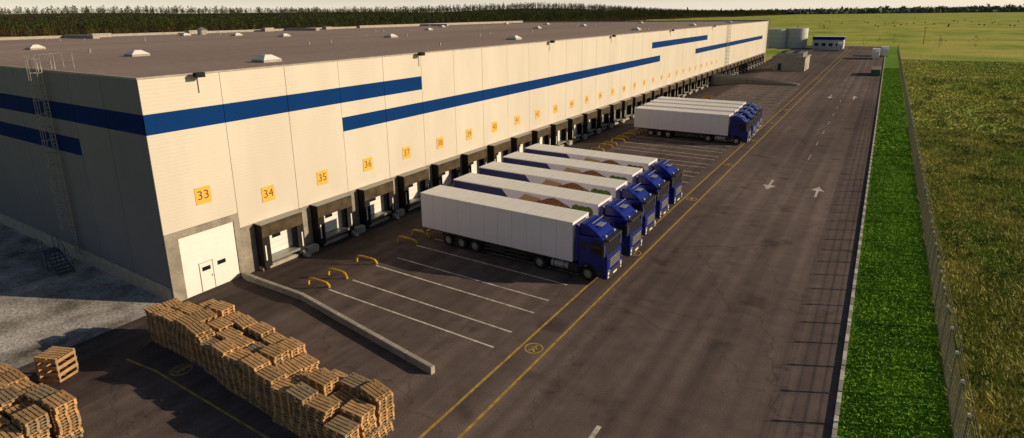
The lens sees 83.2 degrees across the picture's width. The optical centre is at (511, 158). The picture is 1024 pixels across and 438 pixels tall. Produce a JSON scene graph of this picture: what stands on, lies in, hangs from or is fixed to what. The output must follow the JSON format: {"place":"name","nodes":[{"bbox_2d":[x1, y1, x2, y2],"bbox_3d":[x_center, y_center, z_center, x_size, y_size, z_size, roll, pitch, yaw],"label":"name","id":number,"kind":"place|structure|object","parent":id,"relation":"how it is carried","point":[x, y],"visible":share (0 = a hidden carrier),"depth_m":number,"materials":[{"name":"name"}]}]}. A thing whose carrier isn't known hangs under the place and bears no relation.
{"place":"outdoors","nodes":[
{"label":"outdoors","id":0,"kind":"place"},
{"bbox_2d":[0,223,165,368],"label":"gravel ground","id":1,"kind":"structure","parent":0,"point":[42,309],"depth_m":39.66,"materials":[{"name":"grey gravel"}]},
{"bbox_2d":[35,234,74,276],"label":"metal stair","id":2,"kind":"object","parent":1,"relation":"on","point":[50,251],"visible":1,"depth_m":44.37,"materials":[{"name":"grey metal"}]},
{"bbox_2d":[0,8,1023,437],"bbox_3d":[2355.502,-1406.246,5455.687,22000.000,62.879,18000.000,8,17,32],"label":"ground","id":3,"kind":"structure","parent":0,"point":[1000,40],"depth_m":424.19,"materials":[{"name":"green plant"}]},
{"bbox_2d":[8,17,608,36],"bbox_3d":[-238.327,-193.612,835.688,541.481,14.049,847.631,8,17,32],"label":"forest edge trees","id":4,"kind":"object","parent":3,"relation":"on","point":[232,27],"visible":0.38,"depth_m":726.41,"materials":[{"name":"green plant"}]},
{"bbox_2d":[0,20,768,300],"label":"distribution warehouse","id":5,"kind":"structure","parent":3,"relation":"on","point":[150,138],"depth_m":49.46,"materials":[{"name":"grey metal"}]},
{"bbox_2d":[23,53,82,253],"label":"roof ladder","id":6,"kind":"object","parent":5,"relation":"attached to","point":[38,114],"visible":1,"depth_m":43.39,"materials":[{"name":"metal"}]},
{"bbox_2d":[193,72,205,92],"bbox_3d":[-20.817,-5.051,38.348,0.760,1.400,0.600,8,17,32],"label":"floodlight","id":7,"kind":"object","parent":5,"relation":"attached to","point":[197,75],"visible":1,"depth_m":38.01,"materials":[{"name":"black metal"}]},
{"bbox_2d":[194,185,211,204],"bbox_3d":[-21.354,2.507,39.895,0.028,1.200,1.100,8,17,32],"label":"dock number sign","id":8,"kind":"object","parent":5,"relation":"attached to","point":[203,195],"visible":1,"depth_m":39.87,"materials":[{"name":"orange"}]},
{"bbox_2d":[178,222,239,297],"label":"sectional door","id":9,"kind":"structure","parent":5,"relation":"in","point":[209,258],"depth_m":40.86,"materials":[{"name":"white metal"}]},
{"bbox_2d":[261,184,275,202],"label":"dock number sign","id":10,"kind":"object","parent":5,"relation":"attached to","point":[268,193],"visible":1,"depth_m":44.22,"materials":[{"name":"orange"}]},
{"bbox_2d":[316,169,327,185],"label":"dock number sign","id":11,"kind":"object","parent":5,"relation":"attached to","point":[322,177],"visible":1,"depth_m":48.41,"materials":[{"name":"orange"}]},
{"bbox_2d":[363,157,372,171],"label":"dock number sign","id":12,"kind":"object","parent":5,"relation":"attached to","point":[367,164],"visible":1,"depth_m":52.62,"materials":[{"name":"orange"}]},
{"bbox_2d":[402,146,410,159],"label":"dock number sign","id":13,"kind":"object","parent":5,"relation":"attached to","point":[406,152],"visible":1,"depth_m":56.85,"materials":[{"name":"orange"}]},
{"bbox_2d":[436,137,443,148],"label":"dock number sign","id":14,"kind":"object","parent":5,"relation":"attached to","point":[439,141],"visible":1,"depth_m":61.03,"materials":[{"name":"orange"}]},
{"bbox_2d":[466,128,471,139],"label":"dock number sign","id":15,"kind":"object","parent":5,"relation":"attached to","point":[468,134],"visible":1,"depth_m":65.22,"materials":[{"name":"orange"}]},
{"bbox_2d":[492,121,496,131],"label":"dock number sign","id":16,"kind":"object","parent":5,"relation":"attached to","point":[494,126],"visible":1,"depth_m":69.41,"materials":[{"name":"orange"}]},
{"bbox_2d":[515,115,519,124],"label":"dock number sign","id":17,"kind":"object","parent":5,"relation":"attached to","point":[517,119],"visible":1,"depth_m":73.69,"materials":[{"name":"orange"}]},
{"bbox_2d":[535,109,539,118],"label":"dock number sign","id":18,"kind":"object","parent":5,"relation":"attached to","point":[537,114],"visible":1,"depth_m":77.86,"materials":[{"name":"orange"}]},
{"bbox_2d":[554,104,557,112],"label":"dock number sign","id":19,"kind":"object","parent":5,"relation":"attached to","point":[556,108],"visible":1,"depth_m":82.16,"materials":[{"name":"orange"}]},
{"bbox_2d":[721,21,731,65],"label":"roof ladder","id":20,"kind":"object","parent":5,"relation":"attached to","point":[727,43],"visible":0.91,"depth_m":164.47,"materials":[{"name":"metal"}]},
{"bbox_2d":[764,18,770,56],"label":"roof ladder","id":21,"kind":"object","parent":5,"relation":"attached to","point":[767,34],"visible":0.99,"depth_m":217.99,"materials":[{"name":"metal"}]},
{"bbox_2d":[0,2,789,36],"bbox_3d":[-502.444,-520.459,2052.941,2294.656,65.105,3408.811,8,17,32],"label":"pine forest","id":22,"kind":"object","parent":3,"relation":"on","point":[618,12],"visible":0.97,"depth_m":1102.18,"materials":[{"name":"green plant"}]},
{"bbox_2d":[17,45,884,437],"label":"asphalt yard","id":23,"kind":"structure","parent":3,"relation":"on","point":[721,307],"depth_m":35.02,"materials":[{"name":"grey asphalt"}]},
{"bbox_2d":[0,415,10,430],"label":"pallet stack","id":24,"kind":"object","parent":23,"relation":"on","point":[4,422],"visible":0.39,"depth_m":24.25,"materials":[{"name":"brown wood"}]},
{"bbox_2d":[0,381,10,390],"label":"pallet stack","id":25,"kind":"object","parent":23,"relation":"on","point":[3,386],"visible":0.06,"depth_m":26.60,"materials":[{"name":"brown wood"}]},
{"bbox_2d":[0,364,14,375],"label":"pallet stack","id":26,"kind":"object","parent":23,"relation":"on","point":[5,368],"visible":0.11,"depth_m":28.76,"materials":[{"name":"brown wood"}]},
{"bbox_2d":[0,386,23,419],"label":"pallet stack","id":27,"kind":"object","parent":23,"relation":"on","point":[10,396],"visible":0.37,"depth_m":25.59,"materials":[{"name":"brown wood"}]},
{"bbox_2d":[0,424,24,437],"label":"pallet stack","id":28,"kind":"object","parent":23,"relation":"on","point":[13,432],"visible":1,"depth_m":23.80,"materials":[{"name":"brown wood"}]},
{"bbox_2d":[0,369,28,385],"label":"pallet stack","id":29,"kind":"object","parent":23,"relation":"on","point":[14,377],"visible":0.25,"depth_m":27.82,"materials":[{"name":"brown wood"}]},
{"bbox_2d":[5,400,32,425],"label":"pallet stack","id":30,"kind":"object","parent":23,"relation":"on","point":[21,406],"visible":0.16,"depth_m":25.11,"materials":[{"name":"brown wood"}]},
{"bbox_2d":[10,379,36,397],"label":"pallet stack","id":31,"kind":"object","parent":23,"relation":"on","point":[26,384],"visible":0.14,"depth_m":27.40,"materials":[{"name":"brown wood"}]},
{"bbox_2d":[11,404,51,437],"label":"pallet stack","id":32,"kind":"object","parent":23,"relation":"on","point":[32,421],"visible":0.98,"depth_m":24.14,"materials":[{"name":"brown wood"}]},
{"bbox_2d":[21,383,43,401],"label":"pallet stack","id":33,"kind":"object","parent":23,"relation":"on","point":[24,392],"visible":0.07,"depth_m":26.76,"materials":[{"name":"brown wood"}]},
{"bbox_2d":[25,384,58,409],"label":"pallet stack","id":34,"kind":"object","parent":23,"relation":"on","point":[36,396],"visible":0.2,"depth_m":25.56,"materials":[{"name":"brown wood"}]},
{"bbox_2d":[33,346,79,382],"bbox_3d":[-24.102,10.901,30.549,1.364,1.452,1.144,2,14,9],"label":"pallet stack","id":35,"kind":"object","parent":23,"relation":"on","point":[55,354],"visible":1,"depth_m":30.25,"materials":[{"name":"brown wood"}]},
{"bbox_2d":[41,390,83,437],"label":"pallet stack","id":36,"kind":"object","parent":23,"relation":"on","point":[61,409],"visible":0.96,"depth_m":24.90,"materials":[{"name":"brown wood"}]},
{"bbox_2d":[143,303,165,343],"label":"pallet stack","id":37,"kind":"object","parent":23,"relation":"on","point":[150,320],"visible":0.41,"depth_m":33.27,"materials":[{"name":"brown wood"}]},
{"bbox_2d":[154,307,175,349],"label":"pallet stack","id":38,"kind":"object","parent":23,"relation":"on","point":[162,329],"visible":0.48,"depth_m":32.48,"materials":[{"name":"brown wood"}]},
{"bbox_2d":[162,298,184,308],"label":"pallet stack","id":39,"kind":"object","parent":23,"relation":"on","point":[171,303],"visible":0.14,"depth_m":34.26,"materials":[{"name":"brown wood"}]},
{"bbox_2d":[163,310,186,354],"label":"pallet stack","id":40,"kind":"object","parent":23,"relation":"on","point":[174,338],"visible":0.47,"depth_m":31.69,"materials":[{"name":"brown wood"}]},
{"bbox_2d":[174,301,192,310],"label":"pallet stack","id":41,"kind":"object","parent":23,"relation":"on","point":[181,305],"visible":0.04,"depth_m":33.56,"materials":[{"name":"brown wood"}]},
{"bbox_2d":[176,314,201,361],"bbox_3d":[-17.345,9.677,31.282,1.311,2.055,0.952,9,17,35],"label":"pallet stack","id":42,"kind":"object","parent":23,"relation":"on","point":[183,324],"visible":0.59,"depth_m":31.02,"materials":[{"name":"brown wood"}]},
{"bbox_2d":[179,303,205,314],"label":"pallet stack","id":43,"kind":"object","parent":23,"relation":"on","point":[191,309],"visible":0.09,"depth_m":32.48,"materials":[{"name":"brown wood"}]},
{"bbox_2d":[186,321,215,368],"bbox_3d":[-16.342,9.863,30.486,1.442,2.055,0.950,9,17,33],"label":"pallet stack","id":44,"kind":"object","parent":23,"relation":"on","point":[202,332],"visible":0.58,"depth_m":30.18,"materials":[{"name":"brown wood"}]},
{"bbox_2d":[193,308,216,324],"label":"pallet stack","id":45,"kind":"object","parent":23,"relation":"on","point":[206,315],"visible":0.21,"depth_m":31.61,"materials":[{"name":"brown wood"}]},
{"bbox_2d":[199,298,218,307],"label":"pallet stack","id":46,"kind":"object","parent":23,"relation":"on","point":[205,304],"visible":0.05,"depth_m":33.42,"materials":[{"name":"brown wood"}]},
{"bbox_2d":[199,337,220,377],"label":"pallet stack","id":47,"kind":"object","parent":23,"relation":"on","point":[207,357],"visible":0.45,"depth_m":29.54,"materials":[{"name":"brown wood"}]},
{"bbox_2d":[207,317,233,333],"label":"pallet stack","id":48,"kind":"object","parent":23,"relation":"on","point":[219,324],"visible":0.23,"depth_m":30.95,"materials":[{"name":"brown wood"}]},
{"bbox_2d":[208,300,234,318],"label":"pallet stack","id":49,"kind":"object","parent":23,"relation":"on","point":[220,308],"visible":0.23,"depth_m":32.40,"materials":[{"name":"brown wood"}]},
{"bbox_2d":[211,338,239,388],"bbox_3d":[-14.238,10.234,28.888,1.341,2.055,0.940,10,18,36],"label":"pallet stack","id":50,"kind":"object","parent":23,"relation":"on","point":[221,350],"visible":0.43,"depth_m":28.59,"materials":[{"name":"brown wood"}]},
{"bbox_2d":[216,326,242,340],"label":"pallet stack","id":51,"kind":"object","parent":23,"relation":"on","point":[231,333],"visible":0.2,"depth_m":30.27,"materials":[{"name":"brown wood"}]},
{"bbox_2d":[224,311,245,322],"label":"pallet stack","id":52,"kind":"object","parent":23,"relation":"on","point":[232,317],"visible":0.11,"depth_m":31.98,"materials":[{"name":"brown wood"}]},
{"bbox_2d":[223,348,253,398],"bbox_3d":[-13.215,10.471,28.185,1.272,1.908,1.039,8,17,32],"label":"pallet stack","id":53,"kind":"object","parent":23,"relation":"on","point":[233,369],"visible":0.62,"depth_m":27.88,"materials":[{"name":"brown wood"}]},
{"bbox_2d":[230,334,256,348],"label":"pallet stack","id":54,"kind":"object","parent":23,"relation":"on","point":[242,341],"visible":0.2,"depth_m":29.55,"materials":[{"name":"brown wood"}]},
{"bbox_2d":[233,315,257,336],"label":"pallet stack","id":55,"kind":"object","parent":23,"relation":"on","point":[242,325],"visible":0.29,"depth_m":31.02,"materials":[{"name":"brown wood"}]},
{"bbox_2d":[244,342,265,354],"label":"pallet stack","id":56,"kind":"object","parent":23,"relation":"on","point":[256,347],"visible":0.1,"depth_m":28.91,"materials":[{"name":"brown wood"}]},
{"bbox_2d":[241,352,270,407],"bbox_3d":[-12.175,10.548,27.517,1.304,2.055,1.025,9,17,33],"label":"pallet stack","id":57,"kind":"object","parent":23,"relation":"on","point":[252,364],"visible":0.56,"depth_m":27.24,"materials":[{"name":"brown wood"}]},
{"bbox_2d":[248,321,274,343],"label":"pallet stack","id":58,"kind":"object","parent":23,"relation":"on","point":[259,331],"visible":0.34,"depth_m":30.39,"materials":[{"name":"brown wood"}]},
{"bbox_2d":[255,365,286,417],"bbox_3d":[-11.110,10.791,26.791,1.271,1.908,0.920,8,16,31],"label":"pallet stack","id":59,"kind":"object","parent":23,"relation":"on","point":[268,377],"visible":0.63,"depth_m":26.53,"materials":[{"name":"brown wood"}]},
{"bbox_2d":[259,343,289,365],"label":"pallet stack","id":60,"kind":"object","parent":23,"relation":"on","point":[275,354],"visible":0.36,"depth_m":28.02,"materials":[{"name":"brown wood"}]},
{"bbox_2d":[262,332,286,345],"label":"pallet stack","id":61,"kind":"object","parent":23,"relation":"on","point":[276,337],"visible":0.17,"depth_m":29.70,"materials":[{"name":"brown wood"}]},
{"bbox_2d":[270,377,297,429],"bbox_3d":[-10.101,11.037,26.055,1.253,1.761,0.929,8,16,30],"label":"pallet stack","id":62,"kind":"object","parent":23,"relation":"on","point":[282,405],"visible":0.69,"depth_m":25.81,"materials":[{"name":"brown wood"}]},
{"bbox_2d":[275,359,302,378],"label":"pallet stack","id":63,"kind":"object","parent":23,"relation":"on","point":[290,367],"visible":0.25,"depth_m":27.47,"materials":[{"name":"brown wood"}]},
{"bbox_2d":[277,337,306,359],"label":"pallet stack","id":64,"kind":"object","parent":23,"relation":"on","point":[295,347],"visible":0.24,"depth_m":28.86,"materials":[{"name":"brown wood"}]},
{"bbox_2d":[289,370,309,383],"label":"pallet stack","id":65,"kind":"object","parent":23,"relation":"on","point":[299,377],"visible":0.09,"depth_m":26.77,"materials":[{"name":"brown wood"}]},
{"bbox_2d":[286,381,318,437],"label":"pallet stack","id":66,"kind":"object","parent":23,"relation":"on","point":[300,394],"visible":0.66,"depth_m":25.03,"materials":[{"name":"brown wood"}]},
{"bbox_2d":[291,352,318,373],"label":"pallet stack","id":67,"kind":"object","parent":23,"relation":"on","point":[308,363],"visible":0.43,"depth_m":28.00,"materials":[{"name":"brown wood"}]},
{"bbox_2d":[307,277,329,287],"bbox_3d":[-13.278,8.555,39.517,2.181,0.760,0.255,7,16,27],"label":"wheel guide","id":68,"kind":"object","parent":23,"relation":"on","point":[319,280],"visible":1,"depth_m":39.33,"materials":[{"name":"yellow paint"}]},
{"bbox_2d":[305,393,339,437],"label":"pallet stack","id":69,"kind":"object","parent":23,"relation":"on","point":[322,411],"visible":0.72,"depth_m":24.37,"materials":[{"name":"brown wood"}]},
{"bbox_2d":[306,368,338,396],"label":"pallet stack","id":70,"kind":"object","parent":23,"relation":"on","point":[323,381],"visible":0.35,"depth_m":25.87,"materials":[{"name":"brown wood"}]},
{"bbox_2d":[327,268,347,278],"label":"wheel guide","id":71,"kind":"object","parent":23,"relation":"on","point":[337,270],"visible":1,"depth_m":40.83,"materials":[{"name":"yellow paint"}]},
{"bbox_2d":[242,272,434,374],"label":"concrete kerb blocks","id":72,"kind":"structure","parent":23,"relation":"on","point":[402,353],"depth_m":33.99,"materials":[{"name":"grey concrete"}]},
{"bbox_2d":[330,369,348,390],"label":"pallet stack","id":73,"kind":"object","parent":23,"relation":"on","point":[340,374],"visible":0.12,"depth_m":26.88,"materials":[{"name":"brown wood"}]},
{"bbox_2d":[328,390,352,414],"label":"pallet stack","id":74,"kind":"object","parent":23,"relation":"on","point":[342,398],"visible":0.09,"depth_m":25.25,"materials":[{"name":"brown wood"}]},
{"bbox_2d":[324,414,359,437],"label":"pallet stack","id":75,"kind":"object","parent":23,"relation":"on","point":[338,426],"visible":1,"depth_m":23.52,"materials":[{"name":"brown wood"}]},
{"bbox_2d":[340,372,371,399],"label":"pallet stack","id":76,"kind":"object","parent":23,"relation":"on","point":[352,383],"visible":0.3,"depth_m":25.80,"materials":[{"name":"brown wood"}]},
{"bbox_2d":[340,397,379,437],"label":"pallet stack","id":77,"kind":"object","parent":23,"relation":"on","point":[360,412],"visible":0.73,"depth_m":24.30,"materials":[{"name":"brown wood"}]},
{"bbox_2d":[356,255,377,263],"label":"wheel guide","id":78,"kind":"object","parent":23,"relation":"on","point":[370,258],"visible":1,"depth_m":42.92,"materials":[{"name":"yellow paint"}]},
{"bbox_2d":[360,379,394,437],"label":"pallet stack","id":79,"kind":"object","parent":23,"relation":"on","point":[378,395],"visible":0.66,"depth_m":25.01,"materials":[{"name":"brown wood"}]},
{"bbox_2d":[397,236,417,243],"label":"wheel guide","id":80,"kind":"object","parent":23,"relation":"on","point":[405,237],"visible":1,"depth_m":46.62,"materials":[{"name":"yellow paint"}]},
{"bbox_2d":[411,229,430,237],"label":"wheel guide","id":81,"kind":"object","parent":23,"relation":"on","point":[412,233],"visible":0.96,"depth_m":48.17,"materials":[{"name":"yellow paint"}]},
{"bbox_2d":[126,49,847,437],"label":"yellow road marking","id":82,"kind":"object","parent":23,"relation":"on","point":[524,341],"visible":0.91,"depth_m":31.25,"materials":[{"name":"yellow paint"}]},
{"bbox_2d":[421,185,621,280],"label":"semi truck","id":83,"kind":"object","parent":23,"relation":"on","point":[574,240],"visible":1,"depth_m":41.75,"materials":[{"name":"metal"}]},
{"bbox_2d":[453,173,642,256],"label":"semi truck","id":84,"kind":"object","parent":23,"relation":"on","point":[625,217],"visible":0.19,"depth_m":44.71,"materials":[{"name":"metal"}]},
{"bbox_2d":[479,161,656,235],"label":"semi truck","id":85,"kind":"object","parent":23,"relation":"on","point":[638,197],"visible":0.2,"depth_m":48.93,"materials":[{"name":"metal"}]},
{"bbox_2d":[503,152,669,218],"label":"semi truck","id":86,"kind":"object","parent":23,"relation":"on","point":[649,181],"visible":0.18,"depth_m":52.66,"materials":[{"name":"metal"}]},
{"bbox_2d":[328,63,861,437],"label":"white road marking","id":87,"kind":"object","parent":23,"relation":"on","point":[597,427],"visible":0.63,"depth_m":39.69,"materials":[{"name":"white paint"}]},
{"bbox_2d":[525,143,682,204],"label":"semi truck","id":88,"kind":"object","parent":23,"relation":"on","point":[665,170],"visible":0.25,"depth_m":56.22,"materials":[{"name":"metal"}]},
{"bbox_2d":[634,106,751,144],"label":"semi truck","id":89,"kind":"object","parent":23,"relation":"on","point":[710,125],"visible":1,"depth_m":82.18,"materials":[{"name":"metal"}]},
{"bbox_2d":[643,102,756,137],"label":"semi truck","id":90,"kind":"object","parent":23,"relation":"on","point":[747,115],"visible":0.1,"depth_m":84.75,"materials":[{"name":"metal"}]},
{"bbox_2d":[650,99,759,131],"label":"semi truck","id":91,"kind":"object","parent":23,"relation":"on","point":[752,111],"visible":0.11,"depth_m":88.35,"materials":[{"name":"metal"}]},
{"bbox_2d":[656,96,762,127],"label":"semi truck","id":92,"kind":"object","parent":23,"relation":"on","point":[755,107],"visible":0.15,"depth_m":91.29,"materials":[{"name":"metal"}]},
{"bbox_2d":[711,74,798,85],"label":"concrete ramp","id":93,"kind":"structure","parent":23,"relation":"on","point":[719,79],"depth_m":148.00,"materials":[{"name":"concrete"}]},
{"bbox_2d":[766,28,808,47],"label":"storage tank","id":94,"kind":"object","parent":23,"relation":"on","point":[789,38],"visible":0.92,"depth_m":285.20,"materials":[{"name":"metal"}]},
{"bbox_2d":[812,36,845,48],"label":"gatehouse","id":95,"kind":"object","parent":23,"relation":"on","point":[825,42],"visible":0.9,"depth_m":274.94,"materials":[{"name":"white"}]},
{"bbox_2d":[837,42,844,50],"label":"box truck","id":96,"kind":"object","parent":23,"relation":"on","point":[840,45],"visible":1,"depth_m":259.35,"materials":[{"name":"grey"}]},
{"bbox_2d":[871,48,879,58],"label":"box truck","id":97,"kind":"object","parent":23,"relation":"on","point":[875,52],"visible":1,"depth_m":213.94,"materials":[{"name":"white metal"}]},
{"bbox_2d":[870,68,880,75],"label":"waste container","id":98,"kind":"object","parent":23,"relation":"on","point":[875,72],"visible":1,"depth_m":159.70,"materials":[{"name":"teal metal"}]},
{"bbox_2d":[881,46,888,55],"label":"box truck","id":99,"kind":"object","parent":23,"relation":"on","point":[884,50],"visible":1,"depth_m":225.62,"materials":[{"name":"white metal"}]},
{"bbox_2d":[626,3,1023,13],"bbox_3d":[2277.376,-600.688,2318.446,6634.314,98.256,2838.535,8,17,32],"label":"distant treeline","id":100,"kind":"object","parent":3,"relation":"on","point":[939,9],"visible":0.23,"depth_m":2995.53,"materials":[{"name":"green plant"}]},
{"bbox_2d":[716,16,998,45],"bbox_3d":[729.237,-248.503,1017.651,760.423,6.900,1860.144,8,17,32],"label":"field bushes","id":101,"kind":"object","parent":3,"relation":"on","point":[914,17],"visible":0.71,"depth_m":311.38,"materials":[{"name":"green plant"}]},
{"bbox_2d":[831,58,884,437],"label":"kerb","id":102,"kind":"structure","parent":3,"relation":"on","point":[837,408],"depth_m":34.48,"materials":[{"name":"grey concrete"}]},
{"bbox_2d":[836,47,951,437],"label":"grass verge","id":103,"kind":"object","parent":3,"relation":"on","point":[891,60],"depth_m":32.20,"materials":[{"name":"green plant"}]},
{"bbox_2d":[897,44,980,437],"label":"wire fence","id":104,"kind":"object","parent":3,"relation":"on","point":[921,188],"visible":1,"depth_m":33.66,"materials":[{"name":"silver metal"}]},
{"bbox_2d":[901,59,1023,437],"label":"meadow tall grass","id":105,"kind":"structure","parent":3,"relation":"on","point":[989,249],"depth_m":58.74,"materials":[{"name":"green plant"}]},
{"bbox_2d":[0,0,1023,13],"label":"sky","id":106,"kind":"structure","parent":0,"point":[11,5],"materials":[{"name":"white"}]},
{"bbox_2d":[772,50,810,71],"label":"pump house","id":107,"kind":"structure","parent":0,"point":[789,60],"depth_m":176.75,"materials":[{"name":"concrete"}]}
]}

